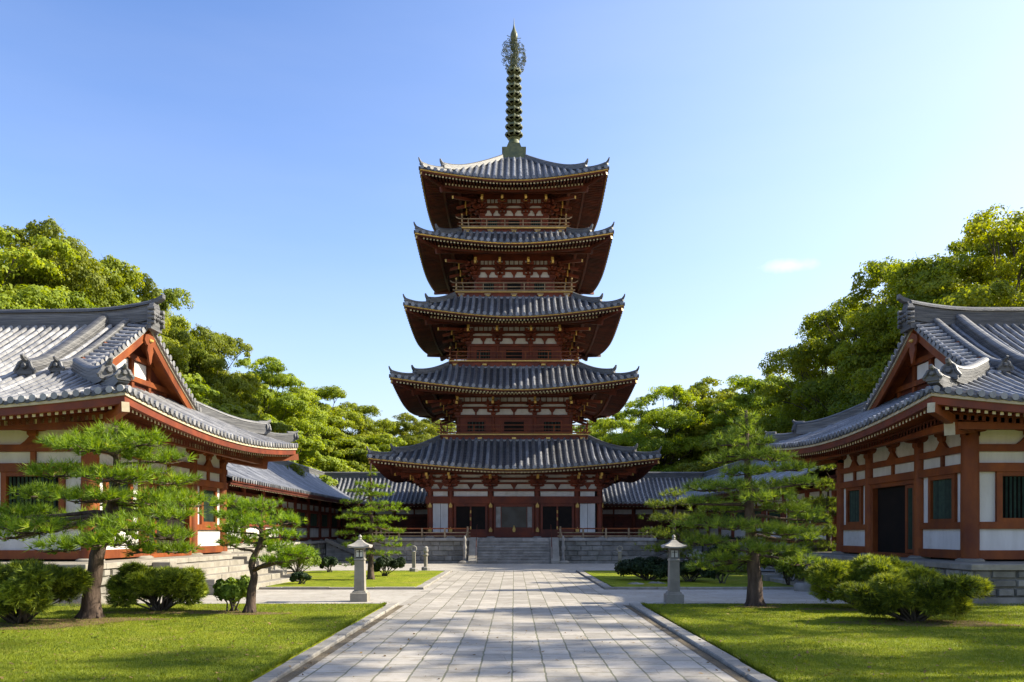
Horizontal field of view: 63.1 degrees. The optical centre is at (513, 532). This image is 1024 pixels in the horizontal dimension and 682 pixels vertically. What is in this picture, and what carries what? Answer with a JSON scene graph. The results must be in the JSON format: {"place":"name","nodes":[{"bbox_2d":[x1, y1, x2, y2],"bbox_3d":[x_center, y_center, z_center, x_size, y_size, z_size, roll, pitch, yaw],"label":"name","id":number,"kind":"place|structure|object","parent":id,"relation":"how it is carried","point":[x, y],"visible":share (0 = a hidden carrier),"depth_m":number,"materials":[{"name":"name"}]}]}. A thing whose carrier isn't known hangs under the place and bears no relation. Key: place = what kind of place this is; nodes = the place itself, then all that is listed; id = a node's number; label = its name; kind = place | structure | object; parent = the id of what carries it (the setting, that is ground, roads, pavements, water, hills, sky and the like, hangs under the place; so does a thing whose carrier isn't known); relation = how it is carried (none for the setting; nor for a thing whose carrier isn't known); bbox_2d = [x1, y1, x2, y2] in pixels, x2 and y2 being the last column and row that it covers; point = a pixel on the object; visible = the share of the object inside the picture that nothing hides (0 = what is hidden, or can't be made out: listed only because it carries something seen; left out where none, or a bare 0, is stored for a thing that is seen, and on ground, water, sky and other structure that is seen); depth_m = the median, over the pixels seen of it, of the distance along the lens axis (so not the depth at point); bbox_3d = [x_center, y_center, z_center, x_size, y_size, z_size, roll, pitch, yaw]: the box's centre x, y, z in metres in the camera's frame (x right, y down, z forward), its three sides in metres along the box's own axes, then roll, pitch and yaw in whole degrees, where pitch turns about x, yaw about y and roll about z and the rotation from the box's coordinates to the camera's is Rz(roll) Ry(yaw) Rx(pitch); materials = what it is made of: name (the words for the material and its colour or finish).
{"place":"outdoors","nodes":[
{"label":"outdoors","id":0,"kind":"place"},
{"bbox_2d":[138,590,421,604],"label":"path","id":1,"kind":"structure","parent":0,"point":[324,596],"depth_m":22.47,"materials":[{"name":"grey stone"}]},
{"bbox_2d":[347,535,372,601],"bbox_3d":[-3.860,0.876,20.900,0.540,1.674,0.540,0,0,0],"label":"stone lantern","id":2,"kind":"object","parent":1,"relation":"on","point":[360,593],"visible":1,"depth_m":20.78,"materials":[{"name":"stone"}]},
{"bbox_2d":[266,571,443,586],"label":"lawn","id":3,"kind":"structure","parent":0,"point":[346,579],"depth_m":29.86,"materials":[{"name":"green plant"}]},
{"bbox_2d":[277,543,321,571],"bbox_3d":[-8.904,1.060,34.327,1.844,1.318,1.631,0,0,0],"label":"shrub","id":4,"kind":"object","parent":3,"relation":"on","point":[313,561],"visible":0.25,"depth_m":34.09,"materials":[{"name":"green plant"}]},
{"bbox_2d":[289,572,311,583],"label":"shrub","id":5,"kind":"object","parent":3,"relation":"on","point":[296,576],"visible":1,"depth_m":27.15,"materials":[{"name":"green plant"}]},
{"bbox_2d":[319,556,337,571],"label":"shrub","id":6,"kind":"object","parent":3,"relation":"on","point":[327,562],"visible":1,"depth_m":35.27,"materials":[{"name":"green plant"}]},
{"bbox_2d":[335,463,411,579],"bbox_3d":[-5.075,-0.366,29.907,2.972,4.272,1.985,0,0,0],"label":"pine tree","id":7,"kind":"object","parent":3,"relation":"on","point":[370,509],"visible":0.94,"depth_m":29.91,"materials":[{"name":"green plant"}]},
{"bbox_2d":[373,555,405,575],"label":"shrub","id":8,"kind":"object","parent":3,"relation":"on","point":[385,562],"visible":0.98,"depth_m":32.14,"materials":[{"name":"green plant"}]},
{"bbox_2d":[409,546,417,571],"bbox_3d":[-4.350,1.111,36.200,0.370,1.138,0.370,0,0,0],"label":"stone post","id":9,"kind":"object","parent":3,"relation":"on","point":[413,569],"visible":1,"depth_m":36.13,"materials":[{"name":"stone"}]},
{"bbox_2d":[111,560,774,603],"bbox_3d":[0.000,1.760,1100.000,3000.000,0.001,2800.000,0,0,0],"label":"ground","id":10,"kind":"structure","parent":0,"point":[762,572],"depth_m":38.10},
{"bbox_2d":[0,226,99,308],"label":"broadleaf tree","id":11,"kind":"object","parent":10,"relation":"on","point":[25,295],"visible":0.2,"depth_m":41.60,"materials":[{"name":"green plant"}]},
{"bbox_2d":[0,215,116,307],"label":"broadleaf tree","id":12,"kind":"object","parent":10,"relation":"on","point":[74,272],"visible":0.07,"depth_m":44.54,"materials":[{"name":"green plant"}]},
{"bbox_2d":[47,254,161,336],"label":"broadleaf tree","id":13,"kind":"object","parent":10,"relation":"on","point":[116,275],"visible":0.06,"depth_m":48.39,"materials":[{"name":"green plant"}]},
{"bbox_2d":[0,294,298,605],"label":"temple hall","id":14,"kind":"structure","parent":10,"relation":"on","point":[66,369],"depth_m":24.72,"materials":[{"name":"tile"}]},
{"bbox_2d":[114,272,206,384],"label":"broadleaf tree","id":15,"kind":"object","parent":10,"relation":"on","point":[174,340],"visible":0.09,"depth_m":52.94,"materials":[{"name":"green plant"}]},
{"bbox_2d":[135,287,211,384],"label":"broadleaf tree","id":16,"kind":"object","parent":10,"relation":"on","point":[172,297],"visible":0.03,"depth_m":57.10,"materials":[{"name":"green plant"}]},
{"bbox_2d":[178,372,228,413],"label":"broadleaf tree","id":17,"kind":"object","parent":10,"relation":"on","point":[199,390],"visible":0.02,"depth_m":46.35,"materials":[{"name":"green plant"}]},
{"bbox_2d":[184,323,276,432],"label":"broadleaf tree","id":18,"kind":"object","parent":10,"relation":"on","point":[218,345],"visible":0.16,"depth_m":58.14,"materials":[{"name":"green plant"}]},
{"bbox_2d":[202,383,288,469],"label":"broadleaf tree","id":19,"kind":"object","parent":10,"relation":"on","point":[240,412],"visible":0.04,"depth_m":51.05,"materials":[{"name":"green plant"}]},
{"bbox_2d":[139,603,385,606],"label":"kerb","id":20,"kind":"structure","parent":10,"relation":"on","point":[291,603],"depth_m":19.68,"materials":[{"name":"stone"}]},
{"bbox_2d":[219,399,306,475],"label":"broadleaf tree","id":21,"kind":"object","parent":10,"relation":"on","point":[279,427],"visible":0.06,"depth_m":57.74,"materials":[{"name":"green plant"}]},
{"bbox_2d":[261,388,303,453],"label":"broadleaf tree","id":22,"kind":"object","parent":10,"relation":"on","point":[274,391],"depth_m":78.66,"materials":[{"name":"green plant"}]},
{"bbox_2d":[233,356,334,463],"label":"broadleaf tree","id":23,"kind":"object","parent":10,"relation":"on","point":[292,409],"visible":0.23,"depth_m":67.24,"materials":[{"name":"green plant"}]},
{"bbox_2d":[226,461,367,566],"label":"covered corridor","id":24,"kind":"object","parent":10,"relation":"on","point":[312,497],"visible":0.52,"depth_m":50.88,"materials":[{"name":"tile"}]},
{"bbox_2d":[260,413,337,485],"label":"broadleaf tree","id":25,"kind":"object","parent":10,"relation":"on","point":[312,453],"visible":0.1,"depth_m":64.23,"materials":[{"name":"green plant"}]},
{"bbox_2d":[252,603,398,681],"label":"kerb","id":26,"kind":"structure","parent":10,"relation":"on","point":[299,660],"depth_m":11.93,"materials":[{"name":"stone"}]},
{"bbox_2d":[300,429,352,470],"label":"broadleaf tree","id":27,"kind":"object","parent":10,"relation":"on","point":[332,463],"visible":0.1,"depth_m":71.44,"materials":[{"name":"green plant"}]},
{"bbox_2d":[286,385,368,461],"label":"broadleaf tree","id":28,"kind":"object","parent":10,"relation":"on","point":[335,416],"visible":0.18,"depth_m":78.49,"materials":[{"name":"green plant"}]},
{"bbox_2d":[298,428,369,468],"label":"broadleaf tree","id":29,"kind":"object","parent":10,"relation":"on","point":[340,436],"visible":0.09,"depth_m":75.86,"materials":[{"name":"green plant"}]},
{"bbox_2d":[257,587,414,589],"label":"kerb","id":30,"kind":"structure","parent":10,"relation":"on","point":[334,588],"depth_m":25.50,"materials":[{"name":"stone"}]},
{"bbox_2d":[315,437,379,471],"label":"broadleaf tree","id":31,"kind":"object","parent":10,"relation":"on","point":[341,453],"visible":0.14,"depth_m":74.39,"materials":[{"name":"green plant"}]},
{"bbox_2d":[332,401,396,444],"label":"broadleaf tree","id":32,"kind":"object","parent":10,"relation":"on","point":[367,426],"visible":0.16,"depth_m":82.67,"materials":[{"name":"green plant"}]},
{"bbox_2d":[312,570,445,570],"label":"kerb","id":33,"kind":"structure","parent":10,"relation":"on","point":[381,570],"depth_m":37.02,"materials":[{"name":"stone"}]},
{"bbox_2d":[421,546,429,569],"bbox_3d":[-3.950,1.135,37.300,0.370,1.090,0.370,0,0,0],"label":"stone post","id":34,"kind":"object","parent":33,"relation":"on","point":[425,554],"visible":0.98,"depth_m":37.22,"materials":[{"name":"stone"}]},
{"bbox_2d":[363,434,407,466],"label":"broadleaf tree","id":35,"kind":"object","parent":10,"relation":"on","point":[379,439],"visible":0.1,"depth_m":78.50,"materials":[{"name":"green plant"}]},
{"bbox_2d":[377,412,438,446],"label":"broadleaf tree","id":36,"kind":"object","parent":10,"relation":"on","point":[415,426],"visible":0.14,"depth_m":96.12,"materials":[{"name":"green plant"}]},
{"bbox_2d":[397,418,455,439],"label":"broadleaf tree","id":37,"kind":"object","parent":10,"relation":"on","point":[450,428],"visible":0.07,"depth_m":101.29,"materials":[{"name":"green plant"}]},
{"bbox_2d":[415,570,451,589],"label":"kerb","id":38,"kind":"structure","parent":10,"relation":"on","point":[427,583],"depth_m":29.01,"materials":[{"name":"stone"}]},
{"bbox_2d":[325,472,702,555],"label":"covered corridor","id":39,"kind":"object","parent":10,"relation":"on","point":[623,506],"visible":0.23,"depth_m":64.08,"materials":[{"name":"tile"}]},
{"bbox_2d":[572,418,606,436],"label":"broadleaf tree","id":40,"kind":"object","parent":10,"relation":"on","point":[576,429],"visible":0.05,"depth_m":103.46,"materials":[{"name":"green plant"}]},
{"bbox_2d":[576,570,612,589],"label":"kerb","id":41,"kind":"structure","parent":10,"relation":"on","point":[601,584],"depth_m":29.10,"materials":[{"name":"stone"}]},
{"bbox_2d":[588,412,636,439],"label":"broadleaf tree","id":42,"kind":"object","parent":10,"relation":"on","point":[610,424],"visible":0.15,"depth_m":96.63,"materials":[{"name":"green plant"}]},
{"bbox_2d":[610,428,677,471],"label":"broadleaf tree","id":43,"kind":"object","parent":10,"relation":"on","point":[628,430],"visible":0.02,"depth_m":87.67,"materials":[{"name":"green plant"}]},
{"bbox_2d":[597,384,723,471],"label":"broadleaf tree","id":44,"kind":"object","parent":10,"relation":"on","point":[669,417],"visible":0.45,"depth_m":80.95,"materials":[{"name":"green plant"}]},
{"bbox_2d":[652,416,715,470],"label":"broadleaf tree","id":45,"kind":"object","parent":10,"relation":"on","point":[696,433],"visible":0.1,"depth_m":81.49,"materials":[{"name":"green plant"}]},
{"bbox_2d":[685,549,703,562],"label":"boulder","id":46,"kind":"object","parent":10,"relation":"on","point":[699,552],"visible":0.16,"depth_m":41.41,"materials":[{"name":"stone"}]},
{"bbox_2d":[629,603,776,681],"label":"kerb","id":47,"kind":"structure","parent":10,"relation":"on","point":[729,661],"depth_m":11.93,"materials":[{"name":"stone"}]},
{"bbox_2d":[613,587,793,589],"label":"kerb","id":48,"kind":"structure","parent":10,"relation":"on","point":[700,588],"depth_m":25.50,"materials":[{"name":"stone"}]},
{"bbox_2d":[667,376,752,463],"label":"broadleaf tree","id":49,"kind":"object","parent":10,"relation":"on","point":[702,389],"visible":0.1,"depth_m":83.81,"materials":[{"name":"green plant"}]},
{"bbox_2d":[674,427,759,471],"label":"broadleaf tree","id":50,"kind":"object","parent":10,"relation":"on","point":[700,465],"visible":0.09,"depth_m":74.77,"materials":[{"name":"green plant"}]},
{"bbox_2d":[706,415,777,470],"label":"broadleaf tree","id":51,"kind":"object","parent":10,"relation":"on","point":[714,465],"depth_m":69.71,"materials":[{"name":"green plant"}]},
{"bbox_2d":[642,603,847,606],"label":"kerb","id":52,"kind":"structure","parent":10,"relation":"on","point":[743,603],"depth_m":19.64,"materials":[{"name":"stone"}]},
{"bbox_2d":[655,457,836,569],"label":"covered corridor","id":53,"kind":"object","parent":10,"relation":"on","point":[806,493],"visible":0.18,"depth_m":43.53,"materials":[{"name":"tile"}]},
{"bbox_2d":[699,374,792,461],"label":"broadleaf tree","id":54,"kind":"object","parent":10,"relation":"on","point":[749,401],"visible":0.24,"depth_m":77.31,"materials":[{"name":"green plant"}]},
{"bbox_2d":[753,397,821,450],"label":"broadleaf tree","id":55,"kind":"object","parent":10,"relation":"on","point":[774,410],"visible":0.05,"depth_m":64.89,"materials":[{"name":"green plant"}]},
{"bbox_2d":[756,365,836,449],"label":"broadleaf tree","id":56,"kind":"object","parent":10,"relation":"on","point":[785,407],"visible":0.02,"depth_m":65.34,"materials":[{"name":"green plant"}]},
{"bbox_2d":[737,320,886,445],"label":"broadleaf tree","id":57,"kind":"object","parent":10,"relation":"on","point":[778,395],"visible":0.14,"depth_m":59.71,"materials":[{"name":"green plant"}]},
{"bbox_2d":[787,463,836,551],"bbox_3d":[12.482,-0.556,33.470,2.961,4.652,2.599,0,0,0],"label":"pine tree","id":58,"kind":"object","parent":10,"relation":"on","point":[828,531],"visible":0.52,"depth_m":33.35,"materials":[{"name":"green plant"}]},
{"bbox_2d":[800,337,865,404],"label":"broadleaf tree","id":59,"kind":"object","parent":10,"relation":"on","point":[836,390],"depth_m":62.51,"materials":[{"name":"green plant"}]},
{"bbox_2d":[780,256,904,433],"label":"broadleaf tree","id":60,"kind":"object","parent":10,"relation":"on","point":[849,316],"visible":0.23,"depth_m":54.02,"materials":[{"name":"green plant"}]},
{"bbox_2d":[763,294,1023,605],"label":"temple hall","id":61,"kind":"structure","parent":10,"relation":"on","point":[922,448],"depth_m":24.12,"materials":[{"name":"tile"}]},
{"bbox_2d":[834,283,970,400],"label":"broadleaf tree","id":62,"kind":"object","parent":10,"relation":"on","point":[870,331],"visible":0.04,"depth_m":50.56,"materials":[{"name":"green plant"}]},
{"bbox_2d":[827,238,1023,414],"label":"broadleaf tree","id":63,"kind":"object","parent":10,"relation":"on","point":[954,262],"visible":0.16,"depth_m":46.79,"materials":[{"name":"green plant"}]},
{"bbox_2d":[841,203,1023,396],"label":"broadleaf tree","id":64,"kind":"object","parent":10,"relation":"on","point":[998,233],"visible":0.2,"depth_m":43.11,"materials":[{"name":"green plant"}]},
{"bbox_2d":[977,275,1021,285],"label":"broadleaf tree","id":65,"kind":"object","parent":10,"relation":"on","point":[1013,279],"visible":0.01,"depth_m":54.20,"materials":[{"name":"green plant"}]},
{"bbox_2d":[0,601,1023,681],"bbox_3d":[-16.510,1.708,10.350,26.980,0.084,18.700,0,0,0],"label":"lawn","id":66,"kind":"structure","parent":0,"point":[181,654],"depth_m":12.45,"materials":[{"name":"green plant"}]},
{"bbox_2d":[0,558,94,623],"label":"shrub","id":67,"kind":"object","parent":66,"relation":"on","point":[29,586],"visible":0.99,"depth_m":14.88,"materials":[{"name":"green plant"}]},
{"bbox_2d":[0,622,104,629],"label":"soil","id":68,"kind":"structure","parent":66,"relation":"on","point":[40,627],"depth_m":14.94,"materials":[{"name":"brown soil"}]},
{"bbox_2d":[27,617,168,622],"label":"soil","id":69,"kind":"structure","parent":66,"relation":"on","point":[107,619],"depth_m":15.94,"materials":[{"name":"brown soil"}]},
{"bbox_2d":[0,415,219,618],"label":"pine tree","id":70,"kind":"object","parent":66,"relation":"on","point":[108,528],"visible":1,"depth_m":15.81,"materials":[{"name":"green plant"}]},
{"bbox_2d":[103,561,210,610],"bbox_3d":[-7.699,1.134,17.919,2.226,1.176,1.763,0,0,0],"label":"shrub","id":71,"kind":"object","parent":66,"relation":"on","point":[129,583],"visible":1,"depth_m":17.49,"materials":[{"name":"green plant"}]},
{"bbox_2d":[103,610,266,613],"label":"soil","id":72,"kind":"structure","parent":66,"relation":"on","point":[197,611],"depth_m":17.39,"materials":[{"name":"brown soil"}]},
{"bbox_2d":[213,574,249,610],"bbox_3d":[-5.987,1.292,17.744,0.704,0.840,0.908,0,0,-41],"label":"shrub","id":73,"kind":"object","parent":66,"relation":"on","point":[230,589],"visible":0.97,"depth_m":17.53,"materials":[{"name":"green plant"}]},
{"bbox_2d":[232,612,292,614],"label":"soil","id":74,"kind":"structure","parent":66,"relation":"on","point":[260,613],"depth_m":17.16,"materials":[{"name":"brown soil"}]},
{"bbox_2d":[207,492,319,612],"bbox_3d":[-5.316,0.432,17.438,2.535,2.676,2.012,0,0,0],"label":"pine tree","id":75,"kind":"object","parent":66,"relation":"on","point":[265,538],"visible":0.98,"depth_m":17.26,"materials":[{"name":"green plant"}]},
{"bbox_2d":[0,602,1023,681],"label":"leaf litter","id":76,"kind":"object","parent":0,"point":[807,652],"visible":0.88,"depth_m":12.74,"materials":[{"name":"plant"}]},
{"bbox_2d":[0,0,1023,436],"label":"sky","id":77,"kind":"structure","parent":0,"point":[258,160],"materials":[{"name":"blue"}]},
{"bbox_2d":[289,571,738,681],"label":"path","id":78,"kind":"structure","parent":0,"point":[651,654],"depth_m":13.09,"materials":[{"name":"stone"}]},
{"bbox_2d":[276,605,403,681],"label":"gutter","id":79,"kind":"object","parent":78,"relation":"on","point":[299,670],"visible":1,"depth_m":12.06,"materials":[{"name":"grey stone"}]},
{"bbox_2d":[624,605,751,681],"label":"gutter","id":80,"kind":"object","parent":78,"relation":"on","point":[724,668],"visible":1,"depth_m":12.06,"materials":[{"name":"grey stone"}]},
{"bbox_2d":[373,531,656,563],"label":"stone terrace","id":81,"kind":"structure","parent":0,"point":[527,551],"depth_m":47.55,"materials":[{"name":"stone"}]},
{"bbox_2d":[374,526,469,537],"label":"timber railing","id":82,"kind":"object","parent":81,"relation":"on","point":[421,535],"visible":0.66,"depth_m":47.77,"materials":[{"name":"brown wood"}]},
{"bbox_2d":[366,24,661,537],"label":"pagoda","id":83,"kind":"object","parent":81,"relation":"on","point":[513,325],"visible":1,"depth_m":51.45,"materials":[{"name":"wood"}]},
{"bbox_2d":[558,526,653,537],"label":"timber railing","id":84,"kind":"object","parent":81,"relation":"on","point":[606,535],"visible":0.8,"depth_m":47.77,"materials":[{"name":"brown wood"}]},
{"bbox_2d":[275,564,774,570],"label":"path","id":85,"kind":"structure","parent":0,"point":[513,567],"depth_m":41.26,"materials":[{"name":"grey stone"}]},
{"bbox_2d":[458,528,468,563],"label":"newel stone","id":86,"kind":"object","parent":85,"relation":"on","point":[464,561],"visible":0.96,"depth_m":46.42,"materials":[{"name":"stone"}]},
{"bbox_2d":[559,528,569,563],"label":"newel stone","id":87,"kind":"object","parent":85,"relation":"on","point":[563,561],"visible":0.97,"depth_m":46.42,"materials":[{"name":"stone"}]},
{"bbox_2d":[584,571,792,586],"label":"lawn","id":88,"kind":"structure","parent":0,"point":[612,578],"depth_m":28.63,"materials":[{"name":"green plant"}]},
{"bbox_2d":[617,545,622,561],"bbox_3d":[4.620,1.111,36.400,0.370,1.138,0.370,0,0,0],"label":"stone post","id":89,"kind":"object","parent":88,"relation":"on","point":[619,555],"visible":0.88,"depth_m":36.33,"materials":[{"name":"stone"}]},
{"bbox_2d":[614,556,667,579],"bbox_3d":[4.723,1.266,29.474,2.407,0.918,1.732,0,0,0],"label":"shrub","id":90,"kind":"object","parent":88,"relation":"on","point":[652,566],"visible":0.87,"depth_m":29.19,"materials":[{"name":"green plant"}]},
{"bbox_2d":[634,486,716,560],"bbox_3d":[5.697,0.055,29.020,3.176,3.431,2.225,0,0,0],"label":"pine tree","id":91,"kind":"object","parent":88,"relation":"on","point":[657,517],"visible":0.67,"depth_m":28.91,"materials":[{"name":"green plant"}]},
{"bbox_2d":[665,560,711,581],"bbox_3d":[6.076,1.312,28.716,1.794,0.818,1.443,0,0,0],"label":"shrub","id":92,"kind":"object","parent":88,"relation":"on","point":[696,573],"visible":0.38,"depth_m":28.31,"materials":[{"name":"green plant"}]},
{"bbox_2d":[709,567,731,582],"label":"shrub","id":93,"kind":"object","parent":88,"relation":"on","point":[714,574],"visible":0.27,"depth_m":27.59,"materials":[{"name":"green plant"}]},
{"bbox_2d":[776,553,805,584],"bbox_3d":[8.866,1.121,26.741,0.976,1.186,1.113,0,0,20],"label":"shrub","id":94,"kind":"object","parent":88,"relation":"on","point":[788,572],"visible":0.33,"depth_m":26.61,"materials":[{"name":"green plant"}]},
{"bbox_2d":[606,590,845,604],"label":"path","id":95,"kind":"structure","parent":0,"point":[707,596],"depth_m":22.47,"materials":[{"name":"grey stone"}]},
{"bbox_2d":[661,535,686,602],"bbox_3d":[3.930,0.876,20.500,0.540,1.674,0.540,0,0,0],"label":"stone lantern","id":96,"kind":"object","parent":95,"relation":"on","point":[673,594],"visible":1,"depth_m":20.38,"materials":[{"name":"stone"}]},
{"bbox_2d":[705,533,758,559],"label":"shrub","id":97,"kind":"object","parent":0,"point":[715,548],"visible":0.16,"depth_m":44.78,"materials":[{"name":"green plant"}]},
{"bbox_2d":[793,581,812,591],"bbox_3d":[8.632,1.573,24.619,0.769,0.363,0.533,0,0,0],"label":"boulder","id":98,"kind":"object","parent":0,"point":[803,587],"visible":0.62,"depth_m":24.42,"materials":[{"name":"stone"}]},
{"bbox_2d":[645,603,1023,681],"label":"lawn","id":99,"kind":"structure","parent":0,"point":[856,650],"depth_m":12.56,"materials":[{"name":"green plant"}]},
{"bbox_2d":[667,408,832,606],"bbox_3d":[5.508,-0.579,18.972,3.828,4.699,2.935,0,0,-26],"label":"pine tree","id":100,"kind":"object","parent":99,"relation":"on","point":[755,558],"visible":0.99,"depth_m":18.83,"materials":[{"name":"green plant"}]},
{"bbox_2d":[728,605,783,607],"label":"soil","id":101,"kind":"structure","parent":99,"relation":"on","point":[758,606],"depth_m":18.80,"materials":[{"name":"brown soil"}]},
{"bbox_2d":[801,553,921,604],"bbox_3d":[7.700,1.066,18.357,2.555,1.319,2.125,0,0,28],"label":"shrub","id":102,"kind":"object","parent":99,"relation":"on","point":[825,577],"visible":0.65,"depth_m":18.03,"materials":[{"name":"green plant"}]},
{"bbox_2d":[832,564,994,621],"bbox_3d":[7.550,1.136,15.718,3.033,1.178,2.085,0,0,0],"label":"shrub","id":103,"kind":"object","parent":99,"relation":"on","point":[928,592],"visible":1,"depth_m":15.21,"materials":[{"name":"green plant"}]},
{"bbox_2d":[830,619,1023,626],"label":"soil","id":104,"kind":"structure","parent":99,"relation":"on","point":[944,623],"depth_m":15.29,"materials":[{"name":"brown soil"}]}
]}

